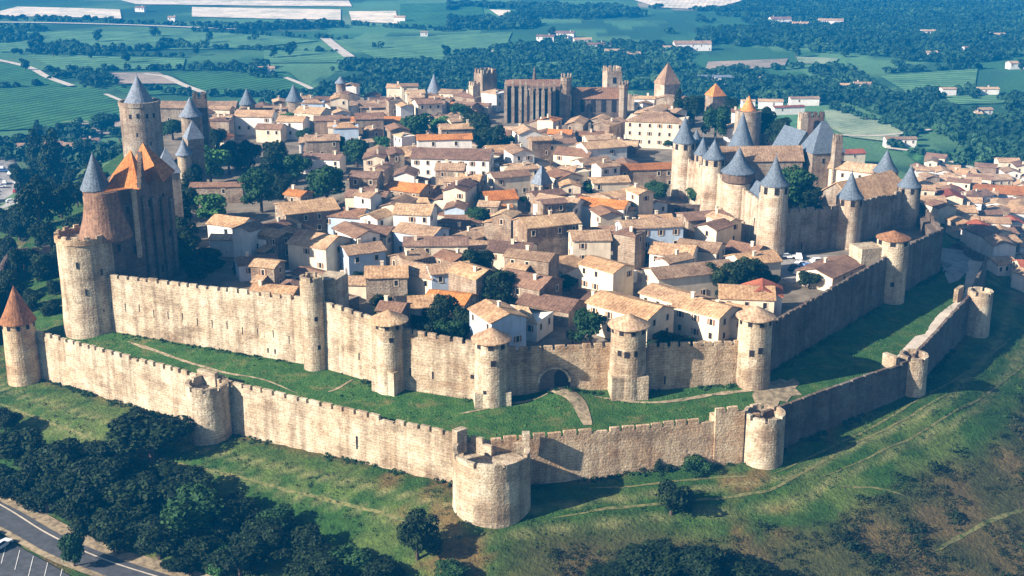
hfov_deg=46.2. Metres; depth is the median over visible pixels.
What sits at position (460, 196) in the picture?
window
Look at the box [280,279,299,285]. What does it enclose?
house
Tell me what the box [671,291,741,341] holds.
house
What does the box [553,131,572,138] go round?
house
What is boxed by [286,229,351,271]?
house
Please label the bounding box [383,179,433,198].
house
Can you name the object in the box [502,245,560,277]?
house
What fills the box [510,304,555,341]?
house
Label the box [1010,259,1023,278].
house
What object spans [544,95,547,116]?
tall window
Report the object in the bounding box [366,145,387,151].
house
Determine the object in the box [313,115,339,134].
house
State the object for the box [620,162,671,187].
house
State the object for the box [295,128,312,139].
tree
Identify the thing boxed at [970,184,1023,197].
house
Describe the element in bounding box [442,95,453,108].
house
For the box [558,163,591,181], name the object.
house
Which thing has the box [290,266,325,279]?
house
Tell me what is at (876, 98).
woodland
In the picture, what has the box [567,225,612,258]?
house
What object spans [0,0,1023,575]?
ground
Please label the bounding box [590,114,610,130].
house
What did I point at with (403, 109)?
house
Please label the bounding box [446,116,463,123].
house
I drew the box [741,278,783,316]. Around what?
house
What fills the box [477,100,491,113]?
house
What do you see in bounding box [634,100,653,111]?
house
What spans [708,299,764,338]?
house
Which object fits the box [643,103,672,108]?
house
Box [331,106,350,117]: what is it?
house
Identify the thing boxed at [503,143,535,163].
house
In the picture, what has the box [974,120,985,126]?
tree
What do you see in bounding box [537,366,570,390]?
city gate
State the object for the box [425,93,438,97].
house
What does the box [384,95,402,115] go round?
house
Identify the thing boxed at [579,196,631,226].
house
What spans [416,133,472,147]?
house
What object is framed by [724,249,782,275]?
house
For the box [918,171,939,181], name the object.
house
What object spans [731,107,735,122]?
house
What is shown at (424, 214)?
house
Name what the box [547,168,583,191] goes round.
house
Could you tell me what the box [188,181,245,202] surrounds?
house
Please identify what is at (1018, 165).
house
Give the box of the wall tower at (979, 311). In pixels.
[953,285,993,337]
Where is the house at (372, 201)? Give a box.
[352,188,382,211]
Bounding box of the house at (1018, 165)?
[1011,160,1023,178]
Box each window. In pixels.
[246,267,250,273]
[259,269,265,274]
[303,248,308,254]
[316,213,322,218]
[317,262,322,268]
[355,256,359,262]
[374,254,378,260]
[394,280,398,286]
[409,216,414,222]
[438,276,442,282]
[457,193,462,198]
[491,361,495,366]
[498,219,503,224]
[514,335,521,342]
[515,288,519,294]
[526,324,532,331]
[527,95,529,119]
[531,230,535,236]
[533,95,535,119]
[539,95,540,117]
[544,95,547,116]
[557,227,562,233]
[558,205,563,210]
[579,243,585,248]
[580,99,584,111]
[582,280,586,286]
[591,99,594,111]
[592,283,597,289]
[601,99,604,111]
[605,311,611,318]
[606,325,610,332]
[611,99,615,111]
[624,352,628,357]
[627,270,631,276]
[658,230,663,235]
[673,229,678,234]
[677,310,683,317]
[677,323,681,331]
[691,328,697,335]
[692,314,698,321]
[701,289,707,294]
[707,318,714,325]
[707,332,712,339]
[749,350,753,356]
[762,302,767,308]
[774,188,778,195]
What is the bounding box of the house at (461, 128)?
[437,119,474,135]
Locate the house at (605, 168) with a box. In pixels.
[591,158,621,176]
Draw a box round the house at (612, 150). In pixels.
[575,139,628,160]
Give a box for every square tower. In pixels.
[192,92,210,162]
[469,81,479,96]
[474,67,496,102]
[654,63,680,95]
[704,84,725,110]
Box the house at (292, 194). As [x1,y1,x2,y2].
[282,184,313,201]
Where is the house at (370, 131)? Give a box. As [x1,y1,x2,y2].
[362,125,383,144]
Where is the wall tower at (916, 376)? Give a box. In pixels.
[882,349,928,397]
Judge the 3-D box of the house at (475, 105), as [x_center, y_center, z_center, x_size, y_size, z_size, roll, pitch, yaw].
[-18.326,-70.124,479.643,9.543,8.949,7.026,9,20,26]
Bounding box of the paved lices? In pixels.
[941,248,974,282]
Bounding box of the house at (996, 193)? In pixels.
[991,188,998,197]
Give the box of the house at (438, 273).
[424,261,469,289]
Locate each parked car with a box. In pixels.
[0,537,13,550]
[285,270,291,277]
[782,252,794,258]
[788,263,798,270]
[793,260,808,264]
[794,253,802,259]
[810,257,820,262]
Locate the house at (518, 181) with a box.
[486,169,531,196]
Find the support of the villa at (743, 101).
on the ground at (784, 510)
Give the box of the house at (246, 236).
[230,220,267,261]
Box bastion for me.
[452,426,530,528]
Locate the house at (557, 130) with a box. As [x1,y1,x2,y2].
[547,126,573,135]
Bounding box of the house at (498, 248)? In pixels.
[486,239,538,270]
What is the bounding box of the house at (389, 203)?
[377,194,417,210]
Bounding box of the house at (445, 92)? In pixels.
[438,88,465,97]
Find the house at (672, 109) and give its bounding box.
[667,106,687,115]
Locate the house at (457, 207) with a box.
[437,197,468,216]
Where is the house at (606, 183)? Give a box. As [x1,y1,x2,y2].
[587,175,630,193]
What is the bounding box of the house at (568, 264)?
[559,254,581,278]
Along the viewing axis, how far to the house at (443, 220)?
316.98 m
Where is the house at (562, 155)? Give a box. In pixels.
[552,146,591,167]
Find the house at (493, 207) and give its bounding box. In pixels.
[476,196,502,214]
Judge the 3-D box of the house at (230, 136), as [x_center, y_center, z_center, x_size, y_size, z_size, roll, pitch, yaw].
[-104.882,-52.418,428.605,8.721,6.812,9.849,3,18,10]
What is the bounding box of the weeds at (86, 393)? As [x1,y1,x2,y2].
[40,349,959,489]
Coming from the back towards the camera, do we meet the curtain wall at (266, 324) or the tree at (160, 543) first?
the curtain wall at (266, 324)
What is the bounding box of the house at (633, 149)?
[617,137,639,155]
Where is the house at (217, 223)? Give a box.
[205,214,259,245]
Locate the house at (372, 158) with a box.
[362,150,386,170]
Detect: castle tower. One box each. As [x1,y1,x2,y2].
[670,113,695,200]
[693,130,701,148]
[694,134,707,168]
[700,137,725,210]
[721,146,755,218]
[728,112,754,145]
[756,153,789,255]
[835,168,863,249]
[873,150,898,175]
[897,165,921,228]
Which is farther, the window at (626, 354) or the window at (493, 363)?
the window at (626, 354)
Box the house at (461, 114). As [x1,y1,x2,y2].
[447,109,476,116]
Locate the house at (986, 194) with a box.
[961,188,995,207]
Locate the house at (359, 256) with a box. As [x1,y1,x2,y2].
[338,238,387,274]
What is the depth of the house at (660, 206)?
332.15 m
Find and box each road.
[0,59,72,85]
[0,502,169,575]
[15,22,234,28]
[104,94,121,99]
[145,73,205,92]
[283,77,312,88]
[321,37,353,56]
[836,129,931,135]
[886,147,973,167]
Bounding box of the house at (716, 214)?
[705,208,742,240]
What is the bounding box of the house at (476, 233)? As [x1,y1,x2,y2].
[451,226,484,239]
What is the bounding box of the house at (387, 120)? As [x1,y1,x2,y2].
[350,116,400,134]
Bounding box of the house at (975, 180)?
[939,174,981,183]
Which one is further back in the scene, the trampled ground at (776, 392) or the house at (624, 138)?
the house at (624, 138)
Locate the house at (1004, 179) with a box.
[980,173,1013,184]
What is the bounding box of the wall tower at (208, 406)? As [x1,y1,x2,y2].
[185,368,232,445]
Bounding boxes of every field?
[0,6,120,17]
[0,31,318,51]
[0,63,65,86]
[0,86,119,129]
[26,54,184,69]
[68,119,120,133]
[111,72,173,82]
[113,86,192,94]
[122,0,351,5]
[171,71,306,94]
[192,7,340,19]
[264,47,344,62]
[333,32,511,59]
[349,11,396,22]
[400,3,483,26]
[490,9,513,19]
[636,0,739,8]
[706,59,787,68]
[796,57,837,63]
[824,110,903,140]
[881,69,977,92]
[894,146,990,167]
[945,95,1004,103]
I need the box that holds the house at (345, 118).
[338,114,350,121]
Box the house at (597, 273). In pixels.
[577,255,635,295]
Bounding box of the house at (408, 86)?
[399,83,418,102]
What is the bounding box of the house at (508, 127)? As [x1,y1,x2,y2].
[504,123,520,134]
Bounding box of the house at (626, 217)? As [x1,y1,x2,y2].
[615,216,645,225]
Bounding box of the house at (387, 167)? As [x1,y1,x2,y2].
[369,160,394,181]
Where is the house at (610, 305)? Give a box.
[585,290,676,345]
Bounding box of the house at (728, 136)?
[723,123,733,141]
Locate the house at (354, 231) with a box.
[331,221,381,243]
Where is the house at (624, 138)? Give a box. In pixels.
[613,135,633,140]
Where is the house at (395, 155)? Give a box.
[385,147,405,171]
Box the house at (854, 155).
[844,149,866,162]
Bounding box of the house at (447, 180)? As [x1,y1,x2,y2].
[442,173,471,191]
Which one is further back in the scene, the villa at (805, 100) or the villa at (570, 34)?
the villa at (570, 34)
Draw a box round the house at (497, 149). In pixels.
[482,141,519,153]
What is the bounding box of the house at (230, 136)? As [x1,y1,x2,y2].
[213,132,234,146]
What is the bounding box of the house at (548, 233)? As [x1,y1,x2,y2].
[511,210,581,255]
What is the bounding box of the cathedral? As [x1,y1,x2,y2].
[504,66,628,123]
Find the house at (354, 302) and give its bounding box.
[349,294,360,312]
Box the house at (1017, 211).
[989,205,1023,220]
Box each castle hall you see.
[720,145,804,181]
[812,170,900,209]
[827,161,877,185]
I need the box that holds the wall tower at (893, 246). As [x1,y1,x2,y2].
[849,230,910,304]
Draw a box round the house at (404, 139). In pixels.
[392,132,415,146]
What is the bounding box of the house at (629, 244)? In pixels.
[611,226,647,269]
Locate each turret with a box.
[175,139,192,182]
[179,97,203,139]
[182,121,206,181]
[239,88,255,109]
[285,84,302,112]
[335,76,346,92]
[426,75,440,93]
[530,165,552,190]
[797,112,807,130]
[807,112,824,134]
[830,134,842,183]
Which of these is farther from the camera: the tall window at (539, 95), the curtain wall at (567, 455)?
the tall window at (539, 95)
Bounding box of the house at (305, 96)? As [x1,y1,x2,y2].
[300,93,310,98]
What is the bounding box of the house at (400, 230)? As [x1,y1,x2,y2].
[391,222,450,253]
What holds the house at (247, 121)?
on the city ground at (795, 295)
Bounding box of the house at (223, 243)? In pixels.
[207,229,233,256]
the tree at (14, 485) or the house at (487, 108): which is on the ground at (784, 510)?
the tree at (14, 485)
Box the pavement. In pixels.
[0,526,105,575]
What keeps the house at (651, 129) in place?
on the city ground at (795, 295)
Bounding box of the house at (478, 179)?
[458,172,484,202]
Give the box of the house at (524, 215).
[520,214,539,216]
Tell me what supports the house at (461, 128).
on the city ground at (795, 295)
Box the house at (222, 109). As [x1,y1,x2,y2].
[209,105,234,113]
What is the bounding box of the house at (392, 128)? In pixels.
[384,122,410,146]
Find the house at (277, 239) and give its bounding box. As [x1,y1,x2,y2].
[255,227,294,265]
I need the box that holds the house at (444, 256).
[432,248,464,262]
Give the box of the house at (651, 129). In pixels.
[625,111,689,148]
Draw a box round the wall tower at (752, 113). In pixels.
[734,95,761,145]
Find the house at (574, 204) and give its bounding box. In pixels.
[531,193,586,224]
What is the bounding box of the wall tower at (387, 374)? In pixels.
[368,310,407,396]
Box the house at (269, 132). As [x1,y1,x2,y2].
[254,123,286,142]
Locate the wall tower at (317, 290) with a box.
[299,271,348,371]
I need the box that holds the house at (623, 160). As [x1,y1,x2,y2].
[613,157,637,163]
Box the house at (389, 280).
[364,260,408,300]
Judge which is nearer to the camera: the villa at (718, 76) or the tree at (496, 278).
the tree at (496, 278)
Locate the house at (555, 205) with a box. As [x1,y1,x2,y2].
[535,197,568,214]
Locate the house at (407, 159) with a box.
[404,151,411,165]
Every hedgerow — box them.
[0,14,114,19]
[0,16,232,25]
[0,79,43,86]
[30,49,184,57]
[43,63,182,71]
[47,68,102,78]
[70,113,119,126]
[121,83,191,96]
[169,41,337,51]
[181,62,245,70]
[191,26,347,39]
[206,88,284,97]
[337,56,469,61]
[351,20,451,30]
[695,61,804,71]
[829,101,903,130]
[882,62,982,72]
[886,138,998,172]
[904,82,976,94]
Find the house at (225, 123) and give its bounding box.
[209,114,233,134]
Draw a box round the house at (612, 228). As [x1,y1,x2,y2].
[582,222,615,245]
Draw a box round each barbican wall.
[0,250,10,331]
[14,245,53,267]
[667,204,699,214]
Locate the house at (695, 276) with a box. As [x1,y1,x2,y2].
[640,259,730,297]
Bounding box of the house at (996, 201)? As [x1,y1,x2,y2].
[985,198,1008,209]
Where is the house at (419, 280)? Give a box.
[398,260,433,294]
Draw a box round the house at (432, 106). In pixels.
[411,96,442,115]
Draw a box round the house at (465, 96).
[452,90,480,101]
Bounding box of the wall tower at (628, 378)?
[608,313,649,400]
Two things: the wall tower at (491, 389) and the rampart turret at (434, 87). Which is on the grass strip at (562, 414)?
the wall tower at (491, 389)
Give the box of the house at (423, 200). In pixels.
[412,196,435,203]
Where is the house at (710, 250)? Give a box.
[676,237,726,261]
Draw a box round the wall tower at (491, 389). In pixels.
[471,327,511,408]
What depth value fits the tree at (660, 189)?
344.10 m
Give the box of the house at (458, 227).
[442,221,474,235]
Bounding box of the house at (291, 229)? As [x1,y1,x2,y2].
[283,223,328,234]
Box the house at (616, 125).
[592,117,624,137]
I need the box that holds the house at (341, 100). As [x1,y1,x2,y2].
[329,93,349,110]
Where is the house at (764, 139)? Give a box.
[760,133,773,144]
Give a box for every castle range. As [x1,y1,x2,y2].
[749,179,759,197]
[772,125,808,145]
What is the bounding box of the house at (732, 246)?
[725,239,766,258]
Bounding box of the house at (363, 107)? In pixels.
[358,100,385,112]
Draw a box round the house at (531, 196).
[526,186,566,212]
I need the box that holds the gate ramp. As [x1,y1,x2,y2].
[550,387,591,424]
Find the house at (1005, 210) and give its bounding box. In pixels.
[987,205,1010,215]
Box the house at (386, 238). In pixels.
[351,218,395,255]
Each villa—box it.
[15,143,26,146]
[62,142,91,151]
[82,136,101,142]
[135,5,146,11]
[167,15,176,20]
[258,64,274,73]
[393,15,405,21]
[420,31,427,35]
[536,33,554,41]
[555,30,574,37]
[573,37,591,41]
[586,41,610,46]
[672,40,711,50]
[713,74,732,83]
[740,98,755,107]
[758,98,783,108]
[768,15,791,24]
[770,103,804,114]
[788,96,819,105]
[792,21,808,23]
[818,18,843,24]
[853,80,871,88]
[883,136,917,147]
[920,29,935,32]
[939,87,956,95]
[973,110,982,114]
[974,107,993,114]
[976,85,999,94]
[1005,61,1023,69]
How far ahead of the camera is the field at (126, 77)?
832.18 m
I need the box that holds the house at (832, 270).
[795,254,863,290]
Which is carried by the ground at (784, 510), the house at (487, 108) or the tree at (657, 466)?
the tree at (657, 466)
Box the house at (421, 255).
[388,248,431,265]
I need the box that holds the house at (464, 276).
[446,261,496,302]
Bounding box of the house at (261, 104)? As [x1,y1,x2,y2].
[255,101,272,107]
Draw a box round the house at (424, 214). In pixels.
[391,203,438,225]
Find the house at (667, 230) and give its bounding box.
[614,217,684,249]
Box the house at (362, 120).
[354,110,383,138]
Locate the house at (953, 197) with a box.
[937,188,963,204]
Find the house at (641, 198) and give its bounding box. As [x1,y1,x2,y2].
[625,183,654,218]
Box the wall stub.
[709,405,744,464]
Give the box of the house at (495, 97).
[481,89,503,111]
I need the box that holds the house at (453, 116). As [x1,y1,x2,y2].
[428,114,460,120]
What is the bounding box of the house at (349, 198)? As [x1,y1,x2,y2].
[343,189,393,207]
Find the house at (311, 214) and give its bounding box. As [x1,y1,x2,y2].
[273,197,340,232]
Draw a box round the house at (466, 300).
[425,289,478,317]
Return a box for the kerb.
[0,504,156,575]
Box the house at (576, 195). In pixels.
[566,193,588,197]
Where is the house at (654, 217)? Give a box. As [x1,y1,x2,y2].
[646,215,661,218]
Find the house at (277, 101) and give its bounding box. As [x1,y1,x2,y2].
[272,96,285,105]
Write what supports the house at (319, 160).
on the city ground at (795, 295)
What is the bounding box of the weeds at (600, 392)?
[111,264,945,402]
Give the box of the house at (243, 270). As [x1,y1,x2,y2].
[233,251,278,281]
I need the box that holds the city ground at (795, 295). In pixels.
[107,96,922,349]
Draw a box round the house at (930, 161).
[924,156,938,166]
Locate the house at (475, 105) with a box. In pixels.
[451,101,479,113]
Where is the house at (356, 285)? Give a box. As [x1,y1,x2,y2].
[340,270,365,299]
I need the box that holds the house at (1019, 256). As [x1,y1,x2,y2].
[1015,253,1023,259]
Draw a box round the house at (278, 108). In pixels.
[262,104,287,112]
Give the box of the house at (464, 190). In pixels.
[434,178,477,212]
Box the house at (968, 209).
[954,202,978,214]
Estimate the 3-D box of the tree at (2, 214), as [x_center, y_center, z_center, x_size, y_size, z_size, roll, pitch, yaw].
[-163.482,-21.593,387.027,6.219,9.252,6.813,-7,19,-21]
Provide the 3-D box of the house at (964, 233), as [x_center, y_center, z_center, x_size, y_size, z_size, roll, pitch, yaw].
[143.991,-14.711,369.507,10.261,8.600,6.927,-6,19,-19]
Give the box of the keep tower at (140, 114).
[118,73,163,157]
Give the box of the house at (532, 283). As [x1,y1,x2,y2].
[497,268,564,304]
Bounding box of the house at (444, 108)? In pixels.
[442,101,446,113]
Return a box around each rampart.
[240,108,271,109]
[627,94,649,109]
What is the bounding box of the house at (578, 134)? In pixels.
[575,129,604,142]
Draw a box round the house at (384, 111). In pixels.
[366,107,385,115]
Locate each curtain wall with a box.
[36,330,196,418]
[107,274,303,363]
[216,378,495,482]
[324,301,375,380]
[403,327,474,399]
[491,412,763,484]
[508,342,610,395]
[646,340,738,390]
[761,359,910,447]
[770,256,886,370]
[897,295,969,374]
[905,228,943,290]
[918,203,943,265]
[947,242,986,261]
[961,256,987,299]
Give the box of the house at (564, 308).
[515,292,585,326]
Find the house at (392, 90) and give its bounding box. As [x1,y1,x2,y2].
[385,81,400,97]
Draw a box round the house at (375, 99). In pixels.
[369,95,390,100]
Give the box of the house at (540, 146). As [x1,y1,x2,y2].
[527,136,551,165]
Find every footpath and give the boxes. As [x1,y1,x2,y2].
[0,403,95,439]
[127,341,295,392]
[128,452,445,532]
[328,379,352,391]
[460,391,550,413]
[554,391,957,517]
[592,475,749,487]
[596,389,750,402]
[769,335,1013,475]
[818,364,1023,478]
[842,486,901,494]
[936,509,1023,551]
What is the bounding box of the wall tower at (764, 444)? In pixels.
[743,403,785,469]
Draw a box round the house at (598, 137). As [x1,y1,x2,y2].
[581,134,611,141]
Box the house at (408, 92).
[404,89,425,102]
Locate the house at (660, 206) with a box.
[617,193,668,213]
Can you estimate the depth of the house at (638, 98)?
487.07 m
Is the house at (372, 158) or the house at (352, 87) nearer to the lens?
the house at (372, 158)
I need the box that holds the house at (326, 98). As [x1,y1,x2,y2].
[314,96,329,102]
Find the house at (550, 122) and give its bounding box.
[537,114,562,129]
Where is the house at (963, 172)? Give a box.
[949,167,970,176]
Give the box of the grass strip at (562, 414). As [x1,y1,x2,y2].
[12,152,966,439]
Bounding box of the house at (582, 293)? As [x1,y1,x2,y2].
[565,288,596,307]
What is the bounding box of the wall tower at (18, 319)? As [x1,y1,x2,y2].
[0,286,41,386]
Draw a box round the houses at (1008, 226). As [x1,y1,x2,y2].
[901,152,1023,291]
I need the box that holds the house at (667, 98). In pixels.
[655,94,676,104]
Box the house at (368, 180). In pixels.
[347,167,384,190]
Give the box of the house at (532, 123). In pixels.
[527,117,541,128]
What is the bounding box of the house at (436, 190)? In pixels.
[425,180,441,198]
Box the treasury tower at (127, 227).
[54,142,180,339]
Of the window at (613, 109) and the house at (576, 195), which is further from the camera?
the window at (613, 109)
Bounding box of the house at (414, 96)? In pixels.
[409,92,423,100]
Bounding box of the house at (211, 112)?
[208,108,215,114]
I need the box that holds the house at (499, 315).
[467,299,528,349]
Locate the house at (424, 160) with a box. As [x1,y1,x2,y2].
[410,147,494,186]
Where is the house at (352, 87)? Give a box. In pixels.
[346,82,359,94]
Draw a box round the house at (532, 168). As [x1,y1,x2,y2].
[498,162,540,187]
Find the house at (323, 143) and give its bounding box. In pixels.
[304,133,339,153]
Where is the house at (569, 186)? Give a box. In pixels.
[558,179,587,194]
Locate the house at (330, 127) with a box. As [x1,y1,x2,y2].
[327,120,353,133]
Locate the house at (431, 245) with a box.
[402,235,468,263]
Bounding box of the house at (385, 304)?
[374,295,412,328]
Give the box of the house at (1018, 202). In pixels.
[1007,199,1023,205]
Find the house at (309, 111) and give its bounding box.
[293,106,332,131]
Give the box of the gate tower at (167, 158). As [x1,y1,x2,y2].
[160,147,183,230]
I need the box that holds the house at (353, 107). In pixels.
[325,100,357,113]
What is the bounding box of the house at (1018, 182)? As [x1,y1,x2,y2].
[1012,179,1023,185]
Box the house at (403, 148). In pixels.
[388,145,416,150]
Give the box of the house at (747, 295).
[717,283,775,312]
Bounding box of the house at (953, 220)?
[944,215,969,225]
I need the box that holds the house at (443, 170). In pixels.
[434,159,466,193]
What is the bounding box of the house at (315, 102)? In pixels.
[300,99,325,106]
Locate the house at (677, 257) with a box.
[653,249,694,266]
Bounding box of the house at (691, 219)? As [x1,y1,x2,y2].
[676,205,730,238]
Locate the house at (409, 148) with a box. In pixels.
[407,143,416,150]
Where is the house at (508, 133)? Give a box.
[505,130,511,136]
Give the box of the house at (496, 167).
[494,162,498,171]
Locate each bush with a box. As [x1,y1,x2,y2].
[663,464,672,471]
[679,453,713,477]
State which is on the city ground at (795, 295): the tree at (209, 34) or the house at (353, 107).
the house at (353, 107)
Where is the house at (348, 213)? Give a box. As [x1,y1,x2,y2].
[325,206,371,234]
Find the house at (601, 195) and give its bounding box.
[591,193,617,199]
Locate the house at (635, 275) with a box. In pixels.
[633,269,639,282]
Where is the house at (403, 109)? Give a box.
[395,102,413,122]
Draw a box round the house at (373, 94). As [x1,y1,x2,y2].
[363,91,381,99]
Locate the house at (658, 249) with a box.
[648,241,699,266]
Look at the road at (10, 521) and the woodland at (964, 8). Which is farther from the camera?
the woodland at (964, 8)
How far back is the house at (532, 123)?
446.38 m
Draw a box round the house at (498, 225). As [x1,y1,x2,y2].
[482,204,521,240]
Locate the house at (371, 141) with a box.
[359,136,374,146]
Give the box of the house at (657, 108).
[641,105,667,111]
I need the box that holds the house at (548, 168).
[544,166,555,171]
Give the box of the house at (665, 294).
[638,283,715,305]
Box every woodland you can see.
[0,17,344,53]
[0,123,122,168]
[71,66,119,87]
[188,58,335,95]
[258,77,349,102]
[330,55,479,95]
[377,41,447,62]
[436,34,702,89]
[445,0,674,33]
[679,61,1023,152]
[688,5,1023,65]
[722,0,1023,19]
[894,116,1023,163]
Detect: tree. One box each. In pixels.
[0,204,30,239]
[0,208,11,233]
[0,237,18,263]
[0,268,24,301]
[0,407,23,432]
[0,425,46,475]
[0,463,17,476]
[0,469,34,500]
[7,248,38,277]
[8,135,23,143]
[8,164,16,180]
[11,166,39,193]
[13,174,59,227]
[15,478,65,512]
[19,58,29,69]
[19,443,52,473]
[20,437,81,486]
[21,288,47,310]
[25,127,54,175]
[26,221,56,247]
[27,38,35,47]
[28,253,58,281]
[33,119,42,135]
[34,35,43,44]
[34,128,67,185]
[40,299,62,316]
[42,181,76,218]
[43,176,57,185]
[46,280,60,294]
[48,44,58,56]
[48,496,100,534]
[49,245,57,265]
[52,454,131,513]
[55,122,70,129]
[57,528,86,565]
[61,216,81,227]
[63,167,80,182]
[66,449,110,478]
[71,182,83,206]
[72,139,91,152]
[75,439,136,473]
[78,174,84,182]
[83,161,102,173]
[87,50,92,57]
[87,112,118,136]
[87,501,145,553]
[92,29,102,40]
[93,43,99,51]
[103,474,166,520]
[105,408,196,462]
[106,126,121,141]
[120,50,129,61]
[120,462,157,479]
[133,514,192,559]
[149,26,160,35]
[155,460,184,483]
[157,464,214,506]
[157,481,223,536]
[159,554,198,573]
[162,119,181,139]
[176,217,201,247]
[177,229,186,242]
[177,535,222,572]
[178,242,201,270]
[181,164,203,189]
[182,186,198,220]
[183,205,192,226]
[183,260,214,278]
[191,45,198,54]
[194,193,227,217]
[194,246,225,268]
[201,490,261,541]
[204,145,231,181]
[205,31,212,41]
[205,563,224,575]
[206,538,270,575]
[210,128,226,148]
[214,140,245,174]
[230,515,289,566]
[235,139,262,170]
[237,166,275,212]
[255,503,300,537]
[258,140,288,175]
[269,46,277,56]
[271,172,295,199]
[278,112,293,115]
[280,522,326,561]
[280,543,344,575]
[283,154,312,182]
[284,41,295,55]
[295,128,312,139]
[304,165,345,198]
[322,542,371,575]
[339,136,345,151]
[342,138,369,166]
[353,271,363,274]
[357,557,405,575]
[368,294,394,313]
[373,136,390,146]
[396,506,442,560]
[398,112,434,136]
[410,129,420,141]
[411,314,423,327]
[421,293,459,334]
[421,308,443,322]
[429,115,448,133]
[433,319,464,340]
[434,558,470,575]
[441,45,450,54]
[449,103,466,116]
[451,306,469,339]
[462,105,477,122]
[462,249,494,268]
[464,207,490,225]
[468,112,491,148]
[475,124,508,144]
[481,269,517,304]
[505,136,514,143]
[519,196,525,201]
[547,26,555,34]
[561,274,578,290]
[566,329,580,343]
[573,307,606,344]
[582,180,594,193]
[585,560,630,575]
[617,538,680,575]
[644,180,668,198]
[645,249,648,259]
[653,458,663,471]
[654,330,686,346]
[655,479,696,515]
[662,140,672,145]
[673,88,682,107]
[673,543,724,575]
[682,95,705,125]
[683,336,697,345]
[685,187,696,200]
[695,34,702,40]
[700,105,729,139]
[705,262,735,286]
[709,34,716,43]
[711,548,774,575]
[714,275,743,297]
[722,256,757,284]
[725,97,738,116]
[729,34,736,44]
[750,258,771,279]
[761,106,777,132]
[761,273,780,282]
[764,117,791,142]
[781,164,817,211]
[783,42,790,49]
[787,194,800,208]
[788,29,795,36]
[791,42,801,57]
[797,270,821,289]
[799,185,822,210]
[815,37,822,43]
[841,48,848,56]
[893,102,904,111]
[926,40,932,46]
[943,32,954,41]
[943,55,949,63]
[964,55,976,68]
[967,105,979,110]
[973,32,982,42]
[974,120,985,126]
[981,27,989,34]
[1002,93,1019,109]
[1018,58,1023,71]
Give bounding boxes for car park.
[0,158,17,209]
[0,536,68,575]
[780,254,834,282]
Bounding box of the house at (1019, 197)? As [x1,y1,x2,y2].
[1009,196,1023,198]
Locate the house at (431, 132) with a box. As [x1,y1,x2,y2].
[426,124,436,133]
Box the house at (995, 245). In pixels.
[982,234,1017,258]
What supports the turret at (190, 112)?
on the city ground at (795, 295)
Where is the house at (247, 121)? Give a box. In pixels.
[233,107,278,134]
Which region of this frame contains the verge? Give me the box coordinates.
[0,498,209,575]
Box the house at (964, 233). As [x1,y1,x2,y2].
[960,225,1001,243]
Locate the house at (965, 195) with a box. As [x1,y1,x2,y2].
[962,192,979,196]
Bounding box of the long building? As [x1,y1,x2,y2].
[160,101,238,121]
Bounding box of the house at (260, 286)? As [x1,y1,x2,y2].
[249,280,299,298]
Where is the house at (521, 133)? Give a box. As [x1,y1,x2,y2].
[511,124,542,147]
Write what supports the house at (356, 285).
on the city ground at (795, 295)
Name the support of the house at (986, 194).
on the ground at (784, 510)
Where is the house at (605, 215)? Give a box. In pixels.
[589,205,624,226]
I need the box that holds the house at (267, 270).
[248,258,286,283]
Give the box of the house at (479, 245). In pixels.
[468,239,488,251]
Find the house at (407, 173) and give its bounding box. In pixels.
[392,165,428,183]
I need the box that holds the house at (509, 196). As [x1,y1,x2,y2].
[478,189,518,209]
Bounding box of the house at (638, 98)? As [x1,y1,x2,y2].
[634,93,656,111]
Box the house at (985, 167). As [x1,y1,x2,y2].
[974,162,997,173]
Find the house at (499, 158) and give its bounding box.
[494,153,503,164]
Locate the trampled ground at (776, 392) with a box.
[752,378,801,406]
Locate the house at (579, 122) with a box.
[564,115,588,132]
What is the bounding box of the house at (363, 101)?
[356,98,373,112]
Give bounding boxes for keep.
[801,121,845,188]
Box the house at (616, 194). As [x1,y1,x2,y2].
[583,189,626,199]
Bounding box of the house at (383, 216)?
[358,208,393,225]
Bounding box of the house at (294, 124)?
[275,113,309,139]
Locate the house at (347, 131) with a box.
[332,123,358,148]
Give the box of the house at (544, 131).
[539,128,548,135]
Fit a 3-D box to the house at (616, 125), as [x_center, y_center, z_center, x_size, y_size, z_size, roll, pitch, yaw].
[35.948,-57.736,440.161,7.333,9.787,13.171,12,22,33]
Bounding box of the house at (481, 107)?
[447,102,483,113]
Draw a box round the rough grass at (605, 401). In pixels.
[82,264,967,439]
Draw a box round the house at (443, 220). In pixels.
[437,214,482,226]
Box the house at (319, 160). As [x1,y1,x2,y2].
[302,150,346,173]
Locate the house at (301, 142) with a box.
[298,134,307,152]
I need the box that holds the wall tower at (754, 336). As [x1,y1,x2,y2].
[736,305,776,390]
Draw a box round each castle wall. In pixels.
[685,159,701,203]
[716,174,722,208]
[740,188,758,243]
[785,206,838,253]
[860,189,902,241]
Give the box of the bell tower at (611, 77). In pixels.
[602,65,621,86]
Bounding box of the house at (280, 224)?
[263,216,291,229]
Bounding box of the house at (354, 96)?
[333,91,360,100]
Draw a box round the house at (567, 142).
[550,135,577,163]
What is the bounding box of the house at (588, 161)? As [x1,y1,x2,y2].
[571,155,611,168]
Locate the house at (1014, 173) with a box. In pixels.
[999,166,1021,179]
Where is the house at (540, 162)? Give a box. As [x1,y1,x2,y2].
[534,156,549,166]
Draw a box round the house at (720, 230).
[693,218,734,243]
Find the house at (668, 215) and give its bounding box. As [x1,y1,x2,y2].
[635,210,672,218]
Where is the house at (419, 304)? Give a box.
[394,294,436,324]

